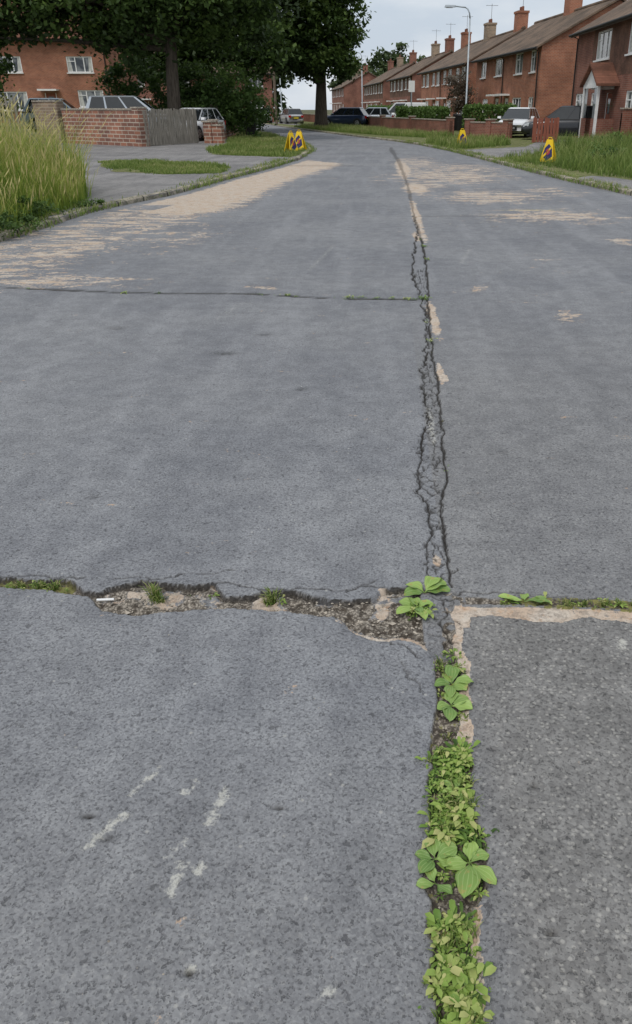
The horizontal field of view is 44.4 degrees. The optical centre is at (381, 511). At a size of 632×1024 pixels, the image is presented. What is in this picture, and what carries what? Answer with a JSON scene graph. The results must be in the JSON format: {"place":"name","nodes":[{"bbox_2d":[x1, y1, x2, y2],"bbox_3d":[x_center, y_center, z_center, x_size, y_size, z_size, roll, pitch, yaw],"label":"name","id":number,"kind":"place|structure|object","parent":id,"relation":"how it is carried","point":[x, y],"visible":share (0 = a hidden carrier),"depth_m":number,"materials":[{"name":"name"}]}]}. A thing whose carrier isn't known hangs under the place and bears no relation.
{"place":"outdoors","nodes":[
{"label":"outdoors","id":0,"kind":"place"},
{"bbox_2d":[0,97,20,134],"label":"timber fence","id":1,"kind":"object","parent":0,"point":[15,110],"visible":0.38,"depth_m":36.53,"materials":[{"name":"grey wood"}]},
{"bbox_2d":[8,129,167,143],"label":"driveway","id":2,"kind":"structure","parent":0,"point":[38,139],"depth_m":37.98,"materials":[{"name":"concrete"}]},
{"bbox_2d":[18,98,74,131],"bbox_3d":[-17.402,-21.538,41.776,4.045,1.638,2.040,-5,28,-9],"label":"parked car","id":3,"kind":"object","parent":2,"relation":"on","point":[30,106],"visible":0.18,"depth_m":40.86,"materials":[{"name":"blue paint"}]},
{"bbox_2d":[86,96,180,130],"bbox_3d":[-12.303,-19.705,38.220,4.645,1.698,2.140,-4,28,-7],"label":"parked car","id":4,"kind":"object","parent":2,"relation":"on","point":[112,101],"visible":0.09,"depth_m":37.28,"materials":[{"name":"silver metal"}]},
{"bbox_2d":[25,131,311,223],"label":"pavement","id":5,"kind":"structure","parent":0,"point":[108,184],"depth_m":21.93,"materials":[{"name":"concrete"}]},
{"bbox_2d":[4,199,86,228],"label":"grass verge","id":6,"kind":"object","parent":5,"relation":"on","point":[52,213],"depth_m":12.11,"materials":[{"name":"green plant"}]},
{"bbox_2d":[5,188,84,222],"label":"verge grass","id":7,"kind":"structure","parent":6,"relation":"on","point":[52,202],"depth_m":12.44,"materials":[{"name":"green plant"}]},
{"bbox_2d":[0,194,104,240],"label":"verge weeds","id":8,"kind":"object","parent":6,"relation":"on","point":[28,219],"visible":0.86,"depth_m":10.99,"materials":[{"name":"green plant"}]},
{"bbox_2d":[0,89,114,227],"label":"tall grass","id":9,"kind":"structure","parent":6,"relation":"on","point":[39,165],"depth_m":12.73,"materials":[{"name":"green plant"}]},
{"bbox_2d":[31,100,65,142],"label":"stone gate pier","id":10,"kind":"structure","parent":5,"relation":"on","point":[43,106],"depth_m":36.08,"materials":[{"name":"stone"}]},
{"bbox_2d":[60,107,149,146],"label":"brick garden wall","id":11,"kind":"structure","parent":5,"relation":"on","point":[123,127],"depth_m":34.12,"materials":[{"name":"brick"}]},
{"bbox_2d":[97,158,230,174],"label":"grass verge","id":12,"kind":"object","parent":5,"relation":"on","point":[126,170],"depth_m":20.45,"materials":[{"name":"green plant"}]},
{"bbox_2d":[143,108,198,145],"bbox_3d":[-9.478,-17.350,34.639,0.170,1.470,4.160,10,29,18],"label":"picket fence","id":13,"kind":"object","parent":5,"relation":"on","point":[173,136],"visible":1,"depth_m":34.54,"materials":[{"name":"grey wood"}]},
{"bbox_2d":[207,119,237,137],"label":"brick garden wall","id":14,"kind":"structure","parent":5,"relation":"on","point":[228,133],"depth_m":41.83,"materials":[{"name":"brick"}]},
{"bbox_2d":[205,130,308,156],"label":"grass verge","id":15,"kind":"object","parent":5,"relation":"on","point":[261,151],"depth_m":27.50,"materials":[{"name":"green plant"}]},
{"bbox_2d":[245,115,255,134],"bbox_3d":[-7.608,-22.452,44.713,0.615,1.090,0.822,-8,29,-15],"label":"wheelie bin","id":16,"kind":"object","parent":15,"relation":"on","point":[252,129],"visible":0.27,"depth_m":44.52,"materials":[{"name":"black plastic"}]},
{"bbox_2d":[284,131,297,151],"bbox_3d":[-3.420,-14.032,29.114,0.320,0.701,0.480,20,34,33],"label":"folding warning sign","id":17,"kind":"object","parent":15,"relation":"on","point":[291,143],"visible":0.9,"depth_m":29.07,"materials":[{"name":"yellow plastic"}]},
{"bbox_2d":[295,130,306,148],"bbox_3d":[-3.250,-14.776,30.531,0.480,0.701,0.320,8,29,15],"label":"folding warning sign","id":18,"kind":"object","parent":15,"relation":"on","point":[299,139],"visible":0.85,"depth_m":30.46,"materials":[{"name":"yellow plastic"}]},
{"bbox_2d":[201,121,224,142],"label":"brick gate pier","id":19,"kind":"structure","parent":0,"point":[213,132],"depth_m":36.18,"materials":[{"name":"brick"}]},
{"bbox_2d":[278,110,331,116],"bbox_3d":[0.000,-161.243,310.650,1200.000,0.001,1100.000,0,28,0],"label":"ground","id":20,"kind":"structure","parent":0,"point":[329,112],"depth_m":319.90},
{"bbox_2d":[159,55,277,136],"bbox_3d":[-9.021,-22.458,41.776,6.395,4.239,5.312,0,28,0],"label":"elder shrub","id":21,"kind":"object","parent":20,"relation":"on","point":[207,91],"visible":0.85,"depth_m":41.47,"materials":[{"name":"green plant"}]},
{"bbox_2d":[271,71,295,119],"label":"distant trees","id":22,"kind":"object","parent":20,"relation":"on","point":[283,84],"depth_m":102.57,"materials":[{"name":"green plant"}]},
{"bbox_2d":[332,73,376,112],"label":"walls","id":23,"kind":"structure","parent":20,"relation":"on","point":[350,94],"depth_m":145.66,"materials":[{"name":"red brick"}]},
{"bbox_2d":[332,71,376,89],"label":"roof","id":24,"kind":"structure","parent":23,"relation":"on","point":[345,83],"depth_m":151.26,"materials":[{"name":"tile"}]},
{"bbox_2d":[326,42,425,89],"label":"distant trees","id":25,"kind":"object","parent":20,"relation":"on","point":[384,57],"visible":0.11,"depth_m":175.87,"materials":[{"name":"green plant"}]},
{"bbox_2d":[0,124,631,1023],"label":"road","id":26,"kind":"structure","parent":0,"point":[210,814],"depth_m":2.82,"materials":[{"name":"grey asphalt"}]},
{"bbox_2d":[0,129,311,241],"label":"kerb","id":27,"kind":"structure","parent":26,"relation":"on","point":[124,201],"depth_m":14.14,"materials":[{"name":"concrete"}]},
{"bbox_2d":[0,142,316,237],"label":"kerb weeds","id":28,"kind":"object","parent":26,"relation":"on","point":[272,165],"visible":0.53,"depth_m":17.11,"materials":[{"name":"green plant"}]},
{"bbox_2d":[2,169,573,279],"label":"loose gravel","id":29,"kind":"structure","parent":26,"relation":"on","point":[226,210],"depth_m":12.33,"materials":[{"name":"beige gravel"}]},
{"bbox_2d":[279,108,303,123],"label":"parked car","id":30,"kind":"object","parent":26,"relation":"on","point":[291,115],"visible":0.91,"depth_m":80.27,"materials":[{"name":"grey paint"}]},
{"bbox_2d":[5,239,627,1023],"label":"weeds","id":31,"kind":"object","parent":26,"relation":"on","point":[455,971],"visible":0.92,"depth_m":1.72,"materials":[{"name":"green plant"}]},
{"bbox_2d":[11,579,631,1023],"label":"grass tufts","id":32,"kind":"object","parent":26,"relation":"on","point":[267,599],"visible":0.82,"depth_m":1.98,"materials":[{"name":"green plant"}]},
{"bbox_2d":[82,593,621,994],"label":"loose stones","id":33,"kind":"object","parent":26,"relation":"on","point":[204,603],"visible":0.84,"depth_m":2.70,"materials":[{"name":"grey gravel"}]},
{"bbox_2d":[396,597,432,619],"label":"plantain plant","id":34,"kind":"object","parent":26,"relation":"on","point":[405,602],"visible":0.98,"depth_m":2.69,"materials":[{"name":"green plant"}]},
{"bbox_2d":[404,576,449,595],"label":"plantain plant","id":35,"kind":"object","parent":26,"relation":"on","point":[435,584],"visible":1,"depth_m":2.79,"materials":[{"name":"green plant"}]},
{"bbox_2d":[416,867,452,894],"bbox_3d":[0.125,0.839,1.733,0.080,0.014,0.061,20,33,32],"label":"plantain plant","id":36,"kind":"object","parent":26,"relation":"on","point":[423,883],"visible":1,"depth_m":1.74,"materials":[{"name":"green plant"}]},
{"bbox_2d":[415,839,456,873],"bbox_3d":[0.129,0.802,1.796,0.101,0.022,0.097,0,28,0],"label":"plantain plant","id":37,"kind":"object","parent":26,"relation":"on","point":[426,863],"visible":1,"depth_m":1.80,"materials":[{"name":"green plant"}]},
{"bbox_2d":[263,123,631,195],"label":"kerb","id":38,"kind":"structure","parent":26,"relation":"on","point":[628,191],"depth_m":24.04,"materials":[{"name":"concrete"}]},
{"bbox_2d":[273,71,277,124],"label":"telegraph pole","id":39,"kind":"object","parent":38,"relation":"on","point":[275,98],"visible":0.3,"depth_m":73.84,"materials":[{"name":"brown wood"}]},
{"bbox_2d":[442,778,463,800],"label":"plantain plant","id":40,"kind":"object","parent":26,"relation":"on","point":[449,788],"visible":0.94,"depth_m":1.98,"materials":[{"name":"green plant"}]},
{"bbox_2d":[434,665,472,697],"bbox_3d":[0.213,0.513,2.339,0.107,0.029,0.108,-20,34,-33],"label":"plantain plant","id":41,"kind":"object","parent":26,"relation":"on","point":[460,682],"visible":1,"depth_m":2.34,"materials":[{"name":"green plant"}]},
{"bbox_2d":[437,692,472,721],"bbox_3d":[0.211,0.562,2.252,0.111,0.023,0.092,-19,33,-32],"label":"plantain plant","id":42,"kind":"object","parent":26,"relation":"on","point":[461,702],"visible":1,"depth_m":2.25,"materials":[{"name":"green plant"}]},
{"bbox_2d":[446,841,496,897],"bbox_3d":[0.205,0.814,1.767,0.117,0.028,0.123,-12,30,-22],"label":"plantain plant","id":43,"kind":"object","parent":26,"relation":"on","point":[468,878],"visible":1,"depth_m":1.76,"materials":[{"name":"green plant"}]},
{"bbox_2d":[498,593,549,602],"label":"plantain plant","id":44,"kind":"object","parent":26,"relation":"on","point":[540,598],"visible":1,"depth_m":2.74,"materials":[{"name":"green plant"}]},
{"bbox_2d":[364,64,413,108],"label":"walls","id":45,"kind":"structure","parent":0,"point":[383,97],"depth_m":119.37,"materials":[{"name":"red brick"}]},
{"bbox_2d":[363,61,415,85],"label":"roof","id":46,"kind":"structure","parent":45,"relation":"on","point":[388,74],"depth_m":123.24,"materials":[{"name":"tile"}]},
{"bbox_2d":[409,42,416,65],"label":"chimney","id":47,"kind":"object","parent":46,"relation":"on","point":[412,56],"visible":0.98,"depth_m":115.06,"materials":[{"name":"red brick"}]},
{"bbox_2d":[390,52,451,104],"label":"walls","id":48,"kind":"structure","parent":0,"point":[399,95],"depth_m":95.72,"materials":[{"name":"red brick"}]},
{"bbox_2d":[390,78,409,104],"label":"windows","id":49,"kind":"structure","parent":48,"relation":"attached to","point":[401,86],"depth_m":100.42,"materials":[{"name":"white plastic"}]},
{"bbox_2d":[389,49,452,79],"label":"roof","id":50,"kind":"structure","parent":48,"relation":"on","point":[420,65],"depth_m":97.93,"materials":[{"name":"tile"}]},
{"bbox_2d":[431,29,440,59],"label":"chimney","id":51,"kind":"object","parent":50,"relation":"on","point":[435,48],"visible":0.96,"depth_m":99.72,"materials":[{"name":"brick"}]},
{"bbox_2d":[444,24,454,55],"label":"chimney","id":52,"kind":"object","parent":50,"relation":"on","point":[449,42],"visible":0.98,"depth_m":91.99,"materials":[{"name":"red brick"}]},
{"bbox_2d":[277,0,600,109],"label":"sky","id":53,"kind":"structure","parent":0,"point":[393,21],"materials":[{"name":"white"}]},
{"bbox_2d":[267,120,631,188],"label":"verge ground","id":54,"kind":"structure","parent":0,"point":[518,140],"depth_m":36.15,"materials":[{"name":"green plant"}]},
{"bbox_2d":[238,0,375,125],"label":"oak tree","id":55,"kind":"object","parent":54,"relation":"on","point":[332,41],"visible":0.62,"depth_m":58.30,"materials":[{"name":"green plant"}]},
{"bbox_2d":[303,114,327,121],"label":"brick garden wall","id":56,"kind":"structure","parent":54,"relation":"on","point":[309,117],"depth_m":93.31,"materials":[{"name":"brick"}]},
{"bbox_2d":[327,107,369,125],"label":"parked car","id":57,"kind":"object","parent":54,"relation":"on","point":[351,115],"visible":0.69,"depth_m":66.77,"materials":[{"name":"blue paint"}]},
{"bbox_2d":[365,107,393,116],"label":"parked car","id":58,"kind":"object","parent":54,"relation":"on","point":[374,111],"visible":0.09,"depth_m":70.28,"materials":[{"name":"silver metal"}]},
{"bbox_2d":[365,104,408,117],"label":"hedge","id":59,"kind":"object","parent":54,"relation":"on","point":[401,111],"visible":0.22,"depth_m":71.48,"materials":[{"name":"green plant"}]},
{"bbox_2d":[294,122,511,149],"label":"bank grass","id":60,"kind":"structure","parent":54,"relation":"on","point":[451,140],"depth_m":43.01,"materials":[{"name":"green plant"}]},
{"bbox_2d":[389,103,425,116],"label":"parked van","id":61,"kind":"object","parent":54,"relation":"on","point":[392,109],"visible":0.02,"depth_m":71.74,"materials":[{"name":"white paint"}]},
{"bbox_2d":[365,115,454,134],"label":"brick garden wall","id":62,"kind":"structure","parent":54,"relation":"on","point":[414,122],"depth_m":54.49,"materials":[{"name":"brick"}]},
{"bbox_2d":[408,81,414,105],"bbox_3d":[2.450,-33.221,62.738,0.500,3.400,0.140,0,28,0],"label":"sign","id":63,"kind":"object","parent":54,"relation":"on","point":[411,86],"visible":0.57,"depth_m":62.11,"materials":[{"name":"metal"}]},
{"bbox_2d":[405,105,450,118],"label":"hedge","id":64,"kind":"object","parent":54,"relation":"on","point":[432,112],"visible":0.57,"depth_m":54.06,"materials":[{"name":"green plant"}]},
{"bbox_2d":[445,5,470,103],"bbox_3d":[4.873,-28.878,50.346,1.734,7.230,0.228,0,28,0],"label":"street lamp","id":65,"kind":"object","parent":54,"relation":"on","point":[449,6],"visible":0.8,"depth_m":49.59,"materials":[{"name":"metal"}]},
{"bbox_2d":[453,114,463,130],"bbox_3d":[5.390,-27.100,53.566,0.615,1.090,0.822,-11,30,-20],"label":"wheelie bin","id":66,"kind":"object","parent":54,"relation":"on","point":[458,122],"visible":0.71,"depth_m":53.32,"materials":[{"name":"black plastic"}]},
{"bbox_2d":[441,67,477,113],"bbox_3d":[6.638,-34.551,63.300,3.639,3.586,3.451,18,33,30],"label":"garden shrub","id":67,"kind":"object","parent":54,"relation":"on","point":[458,89],"visible":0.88,"depth_m":62.84,"materials":[{"name":"plant"}]},
{"bbox_2d":[457,128,466,143],"bbox_3d":[3.420,-15.845,32.567,0.480,0.701,0.320,-8,29,-15],"label":"folding warning sign","id":68,"kind":"object","parent":54,"relation":"on","point":[462,134],"visible":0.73,"depth_m":32.47,"materials":[{"name":"yellow plastic"}]},
{"bbox_2d":[464,118,513,137],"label":"brick garden wall","id":69,"kind":"structure","parent":54,"relation":"on","point":[489,126],"depth_m":43.14,"materials":[{"name":"brick"}]},
{"bbox_2d":[461,102,516,134],"bbox_3d":[6.748,-24.470,48.039,3.539,2.002,1.331,8,29,15],"label":"hedge","id":70,"kind":"object","parent":54,"relation":"on","point":[487,109],"visible":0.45,"depth_m":47.62,"materials":[{"name":"green plant"}]},
{"bbox_2d":[395,140,630,193],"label":"kerb weeds","id":71,"kind":"object","parent":54,"relation":"on","point":[516,164],"visible":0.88,"depth_m":21.00,"materials":[{"name":"green plant"}]},
{"bbox_2d":[498,107,539,137],"bbox_3d":[7.901,-22.365,44.168,2.100,1.518,4.245,11,30,19],"label":"parked car","id":72,"kind":"object","parent":54,"relation":"on","point":[520,116],"visible":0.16,"depth_m":43.35,"materials":[{"name":"white paint"}]},
{"bbox_2d":[532,117,559,142],"bbox_3d":[7.860,-18.270,36.811,1.220,1.080,0.170,0,28,0],"label":"timber fence","id":73,"kind":"object","parent":54,"relation":"on","point":[545,134],"visible":0.92,"depth_m":36.72,"materials":[{"name":"red wood"}]},
{"bbox_2d":[540,137,555,161],"bbox_3d":[5.100,-11.005,23.362,0.456,0.669,0.304,18,32,30],"label":"folding warning sign","id":74,"kind":"object","parent":54,"relation":"on","point":[548,150],"visible":0.87,"depth_m":23.30,"materials":[{"name":"yellow plastic"}]},
{"bbox_2d":[474,0,622,120],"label":"walls","id":75,"kind":"structure","parent":54,"relation":"on","point":[556,64],"depth_m":50.33,"materials":[{"name":"red brick"}]},
{"bbox_2d":[486,94,509,115],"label":"doors","id":76,"kind":"structure","parent":75,"relation":"attached to","point":[506,101],"depth_m":56.93,"materials":[{"name":"white plastic"}]},
{"bbox_2d":[470,46,538,107],"bbox_3d":[8.791,-31.355,57.444,0.480,4.818,17.600,-4,28,-7],"label":"gutter","id":77,"kind":"object","parent":75,"relation":"attached to","point":[509,53],"visible":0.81,"depth_m":53.65,"materials":[{"name":"black plastic"}]},
{"bbox_2d":[480,50,536,115],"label":"windows","id":78,"kind":"structure","parent":75,"relation":"attached to","point":[518,69],"depth_m":54.08,"materials":[{"name":"white plastic"}]},
{"bbox_2d":[473,0,626,60],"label":"roof","id":79,"kind":"structure","parent":75,"relation":"on","point":[539,33],"depth_m":53.71,"materials":[{"name":"tile"}]},
{"bbox_2d":[563,0,582,15],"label":"chimney","id":80,"kind":"object","parent":79,"relation":"on","point":[570,6],"visible":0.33,"depth_m":55.01,"materials":[{"name":"orange brick"}]},
{"bbox_2d":[521,106,592,138],"bbox_3d":[9.602,-20.400,40.340,4.445,1.598,2.140,5,28,9],"label":"parked car","id":81,"kind":"object","parent":54,"relation":"on","point":[569,119],"visible":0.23,"depth_m":39.57,"materials":[{"name":"black paint"}]},
{"bbox_2d":[499,128,631,178],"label":"bank grass","id":82,"kind":"structure","parent":54,"relation":"on","point":[573,151],"depth_m":23.16,"materials":[{"name":"green plant"}]},
{"bbox_2d":[572,18,631,136],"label":"walls","id":83,"kind":"structure","parent":54,"relation":"on","point":[588,44],"depth_m":36.61,"materials":[{"name":"red brick"}]},
{"bbox_2d":[578,62,619,137],"bbox_3d":[10.499,-19.985,37.441,1.090,3.280,3.200,-1,28,-1],"label":"porch","id":84,"kind":"object","parent":83,"relation":"attached to","point":[597,75],"visible":0.79,"depth_m":36.70,"materials":[{"name":"white wood"}]},
{"bbox_2d":[569,13,631,105],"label":"gutter","id":85,"kind":"object","parent":83,"relation":"attached to","point":[605,24],"visible":0.88,"depth_m":38.47,"materials":[{"name":"black plastic"}]},
{"bbox_2d":[574,0,631,32],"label":"roof","id":86,"kind":"structure","parent":83,"relation":"on","point":[622,9],"depth_m":38.96,"materials":[{"name":"tile"}]},
{"bbox_2d":[591,86,614,118],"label":"doors","id":87,"kind":"structure","parent":83,"relation":"attached to","point":[607,108],"depth_m":37.52,"materials":[{"name":"plastic"}]},
{"bbox_2d":[575,25,631,107],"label":"windows","id":88,"kind":"structure","parent":83,"relation":"attached to","point":[604,45],"depth_m":38.02,"materials":[{"name":"white plastic"}]},
{"bbox_2d":[585,128,629,158],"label":"verge weeds","id":89,"kind":"object","parent":54,"relation":"on","point":[613,148],"visible":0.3,"depth_m":22.80,"materials":[{"name":"green plant"}]},
{"bbox_2d":[618,108,631,137],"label":"brick garden wall","id":90,"kind":"structure","parent":54,"relation":"on","point":[625,122],"depth_m":32.94,"materials":[{"name":"brick"}]},
{"bbox_2d":[421,37,511,117],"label":"walls","id":91,"kind":"structure","parent":0,"point":[431,91],"depth_m":76.98,"materials":[{"name":"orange brick"}]},
{"bbox_2d":[417,63,466,105],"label":"gutter","id":92,"kind":"object","parent":91,"relation":"attached to","point":[452,66],"visible":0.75,"depth_m":76.05,"materials":[{"name":"black plastic"}]},
{"bbox_2d":[422,66,465,115],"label":"windows","id":93,"kind":"structure","parent":91,"relation":"attached to","point":[438,80],"depth_m":78.84,"materials":[{"name":"white plastic"}]},
{"bbox_2d":[419,26,525,72],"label":"roof","id":94,"kind":"structure","parent":91,"relation":"on","point":[476,49],"depth_m":73.22,"materials":[{"name":"tile"}]},
{"bbox_2d":[461,15,472,48],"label":"chimney","id":95,"kind":"object","parent":94,"relation":"on","point":[464,39],"visible":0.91,"depth_m":84.47,"materials":[{"name":"orange brick"}]},
{"bbox_2d":[483,5,497,41],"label":"chimney","id":96,"kind":"object","parent":94,"relation":"on","point":[489,28],"visible":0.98,"depth_m":75.25,"materials":[{"name":"brick"}]},
{"bbox_2d":[513,0,529,35],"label":"chimney","id":97,"kind":"object","parent":94,"relation":"on","point":[521,15],"visible":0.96,"depth_m":66.01,"materials":[{"name":"orange brick"}]},
{"bbox_2d":[464,140,587,157],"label":"driveway","id":98,"kind":"structure","parent":0,"point":[495,152],"depth_m":30.09,"materials":[{"name":"concrete"}]},
{"bbox_2d":[579,176,631,188],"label":"pavement","id":99,"kind":"structure","parent":0,"point":[624,182],"depth_m":17.63,"materials":[{"name":"concrete"}]},
{"label":"garden ground","id":100,"kind":"structure","parent":0,"visible":0},
{"bbox_2d":[0,41,139,122],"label":"walls","id":101,"kind":"structure","parent":100,"relation":"on","point":[43,67],"depth_m":60.22,"materials":[{"name":"red brick"}]},
{"bbox_2d":[37,89,58,97],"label":"doors","id":102,"kind":"structure","parent":101,"relation":"attached to","point":[50,95],"depth_m":60.85,"materials":[{"name":"white plastic"}]},
{"bbox_2d":[0,56,102,110],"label":"windows","id":103,"kind":"structure","parent":101,"relation":"attached to","point":[79,65],"depth_m":60.16,"materials":[{"name":"white plastic"}]},
{"bbox_2d":[0,54,199,120],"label":"garden shrub","id":104,"kind":"object","parent":100,"relation":"on","point":[153,82],"visible":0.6,"depth_m":42.47,"materials":[{"name":"green plant"}]},
{"bbox_2d":[0,0,319,110],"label":"oak tree","id":105,"kind":"object","parent":100,"relation":"on","point":[130,25],"visible":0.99,"depth_m":37.25,"materials":[{"name":"green plant"}]},
{"bbox_2d":[168,108,225,140],"bbox_3d":[-9.599,-19.893,39.480,2.100,1.498,4.245,7,29,13],"label":"parked car","id":106,"kind":"object","parent":100,"relation":"on","point":[203,114],"visible":0.32,"depth_m":38.98,"materials":[{"name":"white paint"}]},
{"bbox_2d":[109,0,301,109],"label":"oak tree","id":107,"kind":"object","parent":100,"relation":"on","point":[265,60],"visible":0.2,"depth_m":51.32,"materials":[{"name":"green plant"}]},
{"bbox_2d":[140,74,273,121],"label":"walls","id":108,"kind":"structure","parent":100,"relation":"on","point":[268,85],"depth_m":86.55,"materials":[{"name":"brick"}]},
{"bbox_2d":[186,88,281,132],"bbox_3d":[-12.953,-31.643,60.658,8.490,4.312,32.923,-7,28,-12],"label":"hedge mass","id":109,"kind":"object","parent":100,"relation":"on","point":[264,120],"visible":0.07,"depth_m":55.60,"materials":[{"name":"green plant"}]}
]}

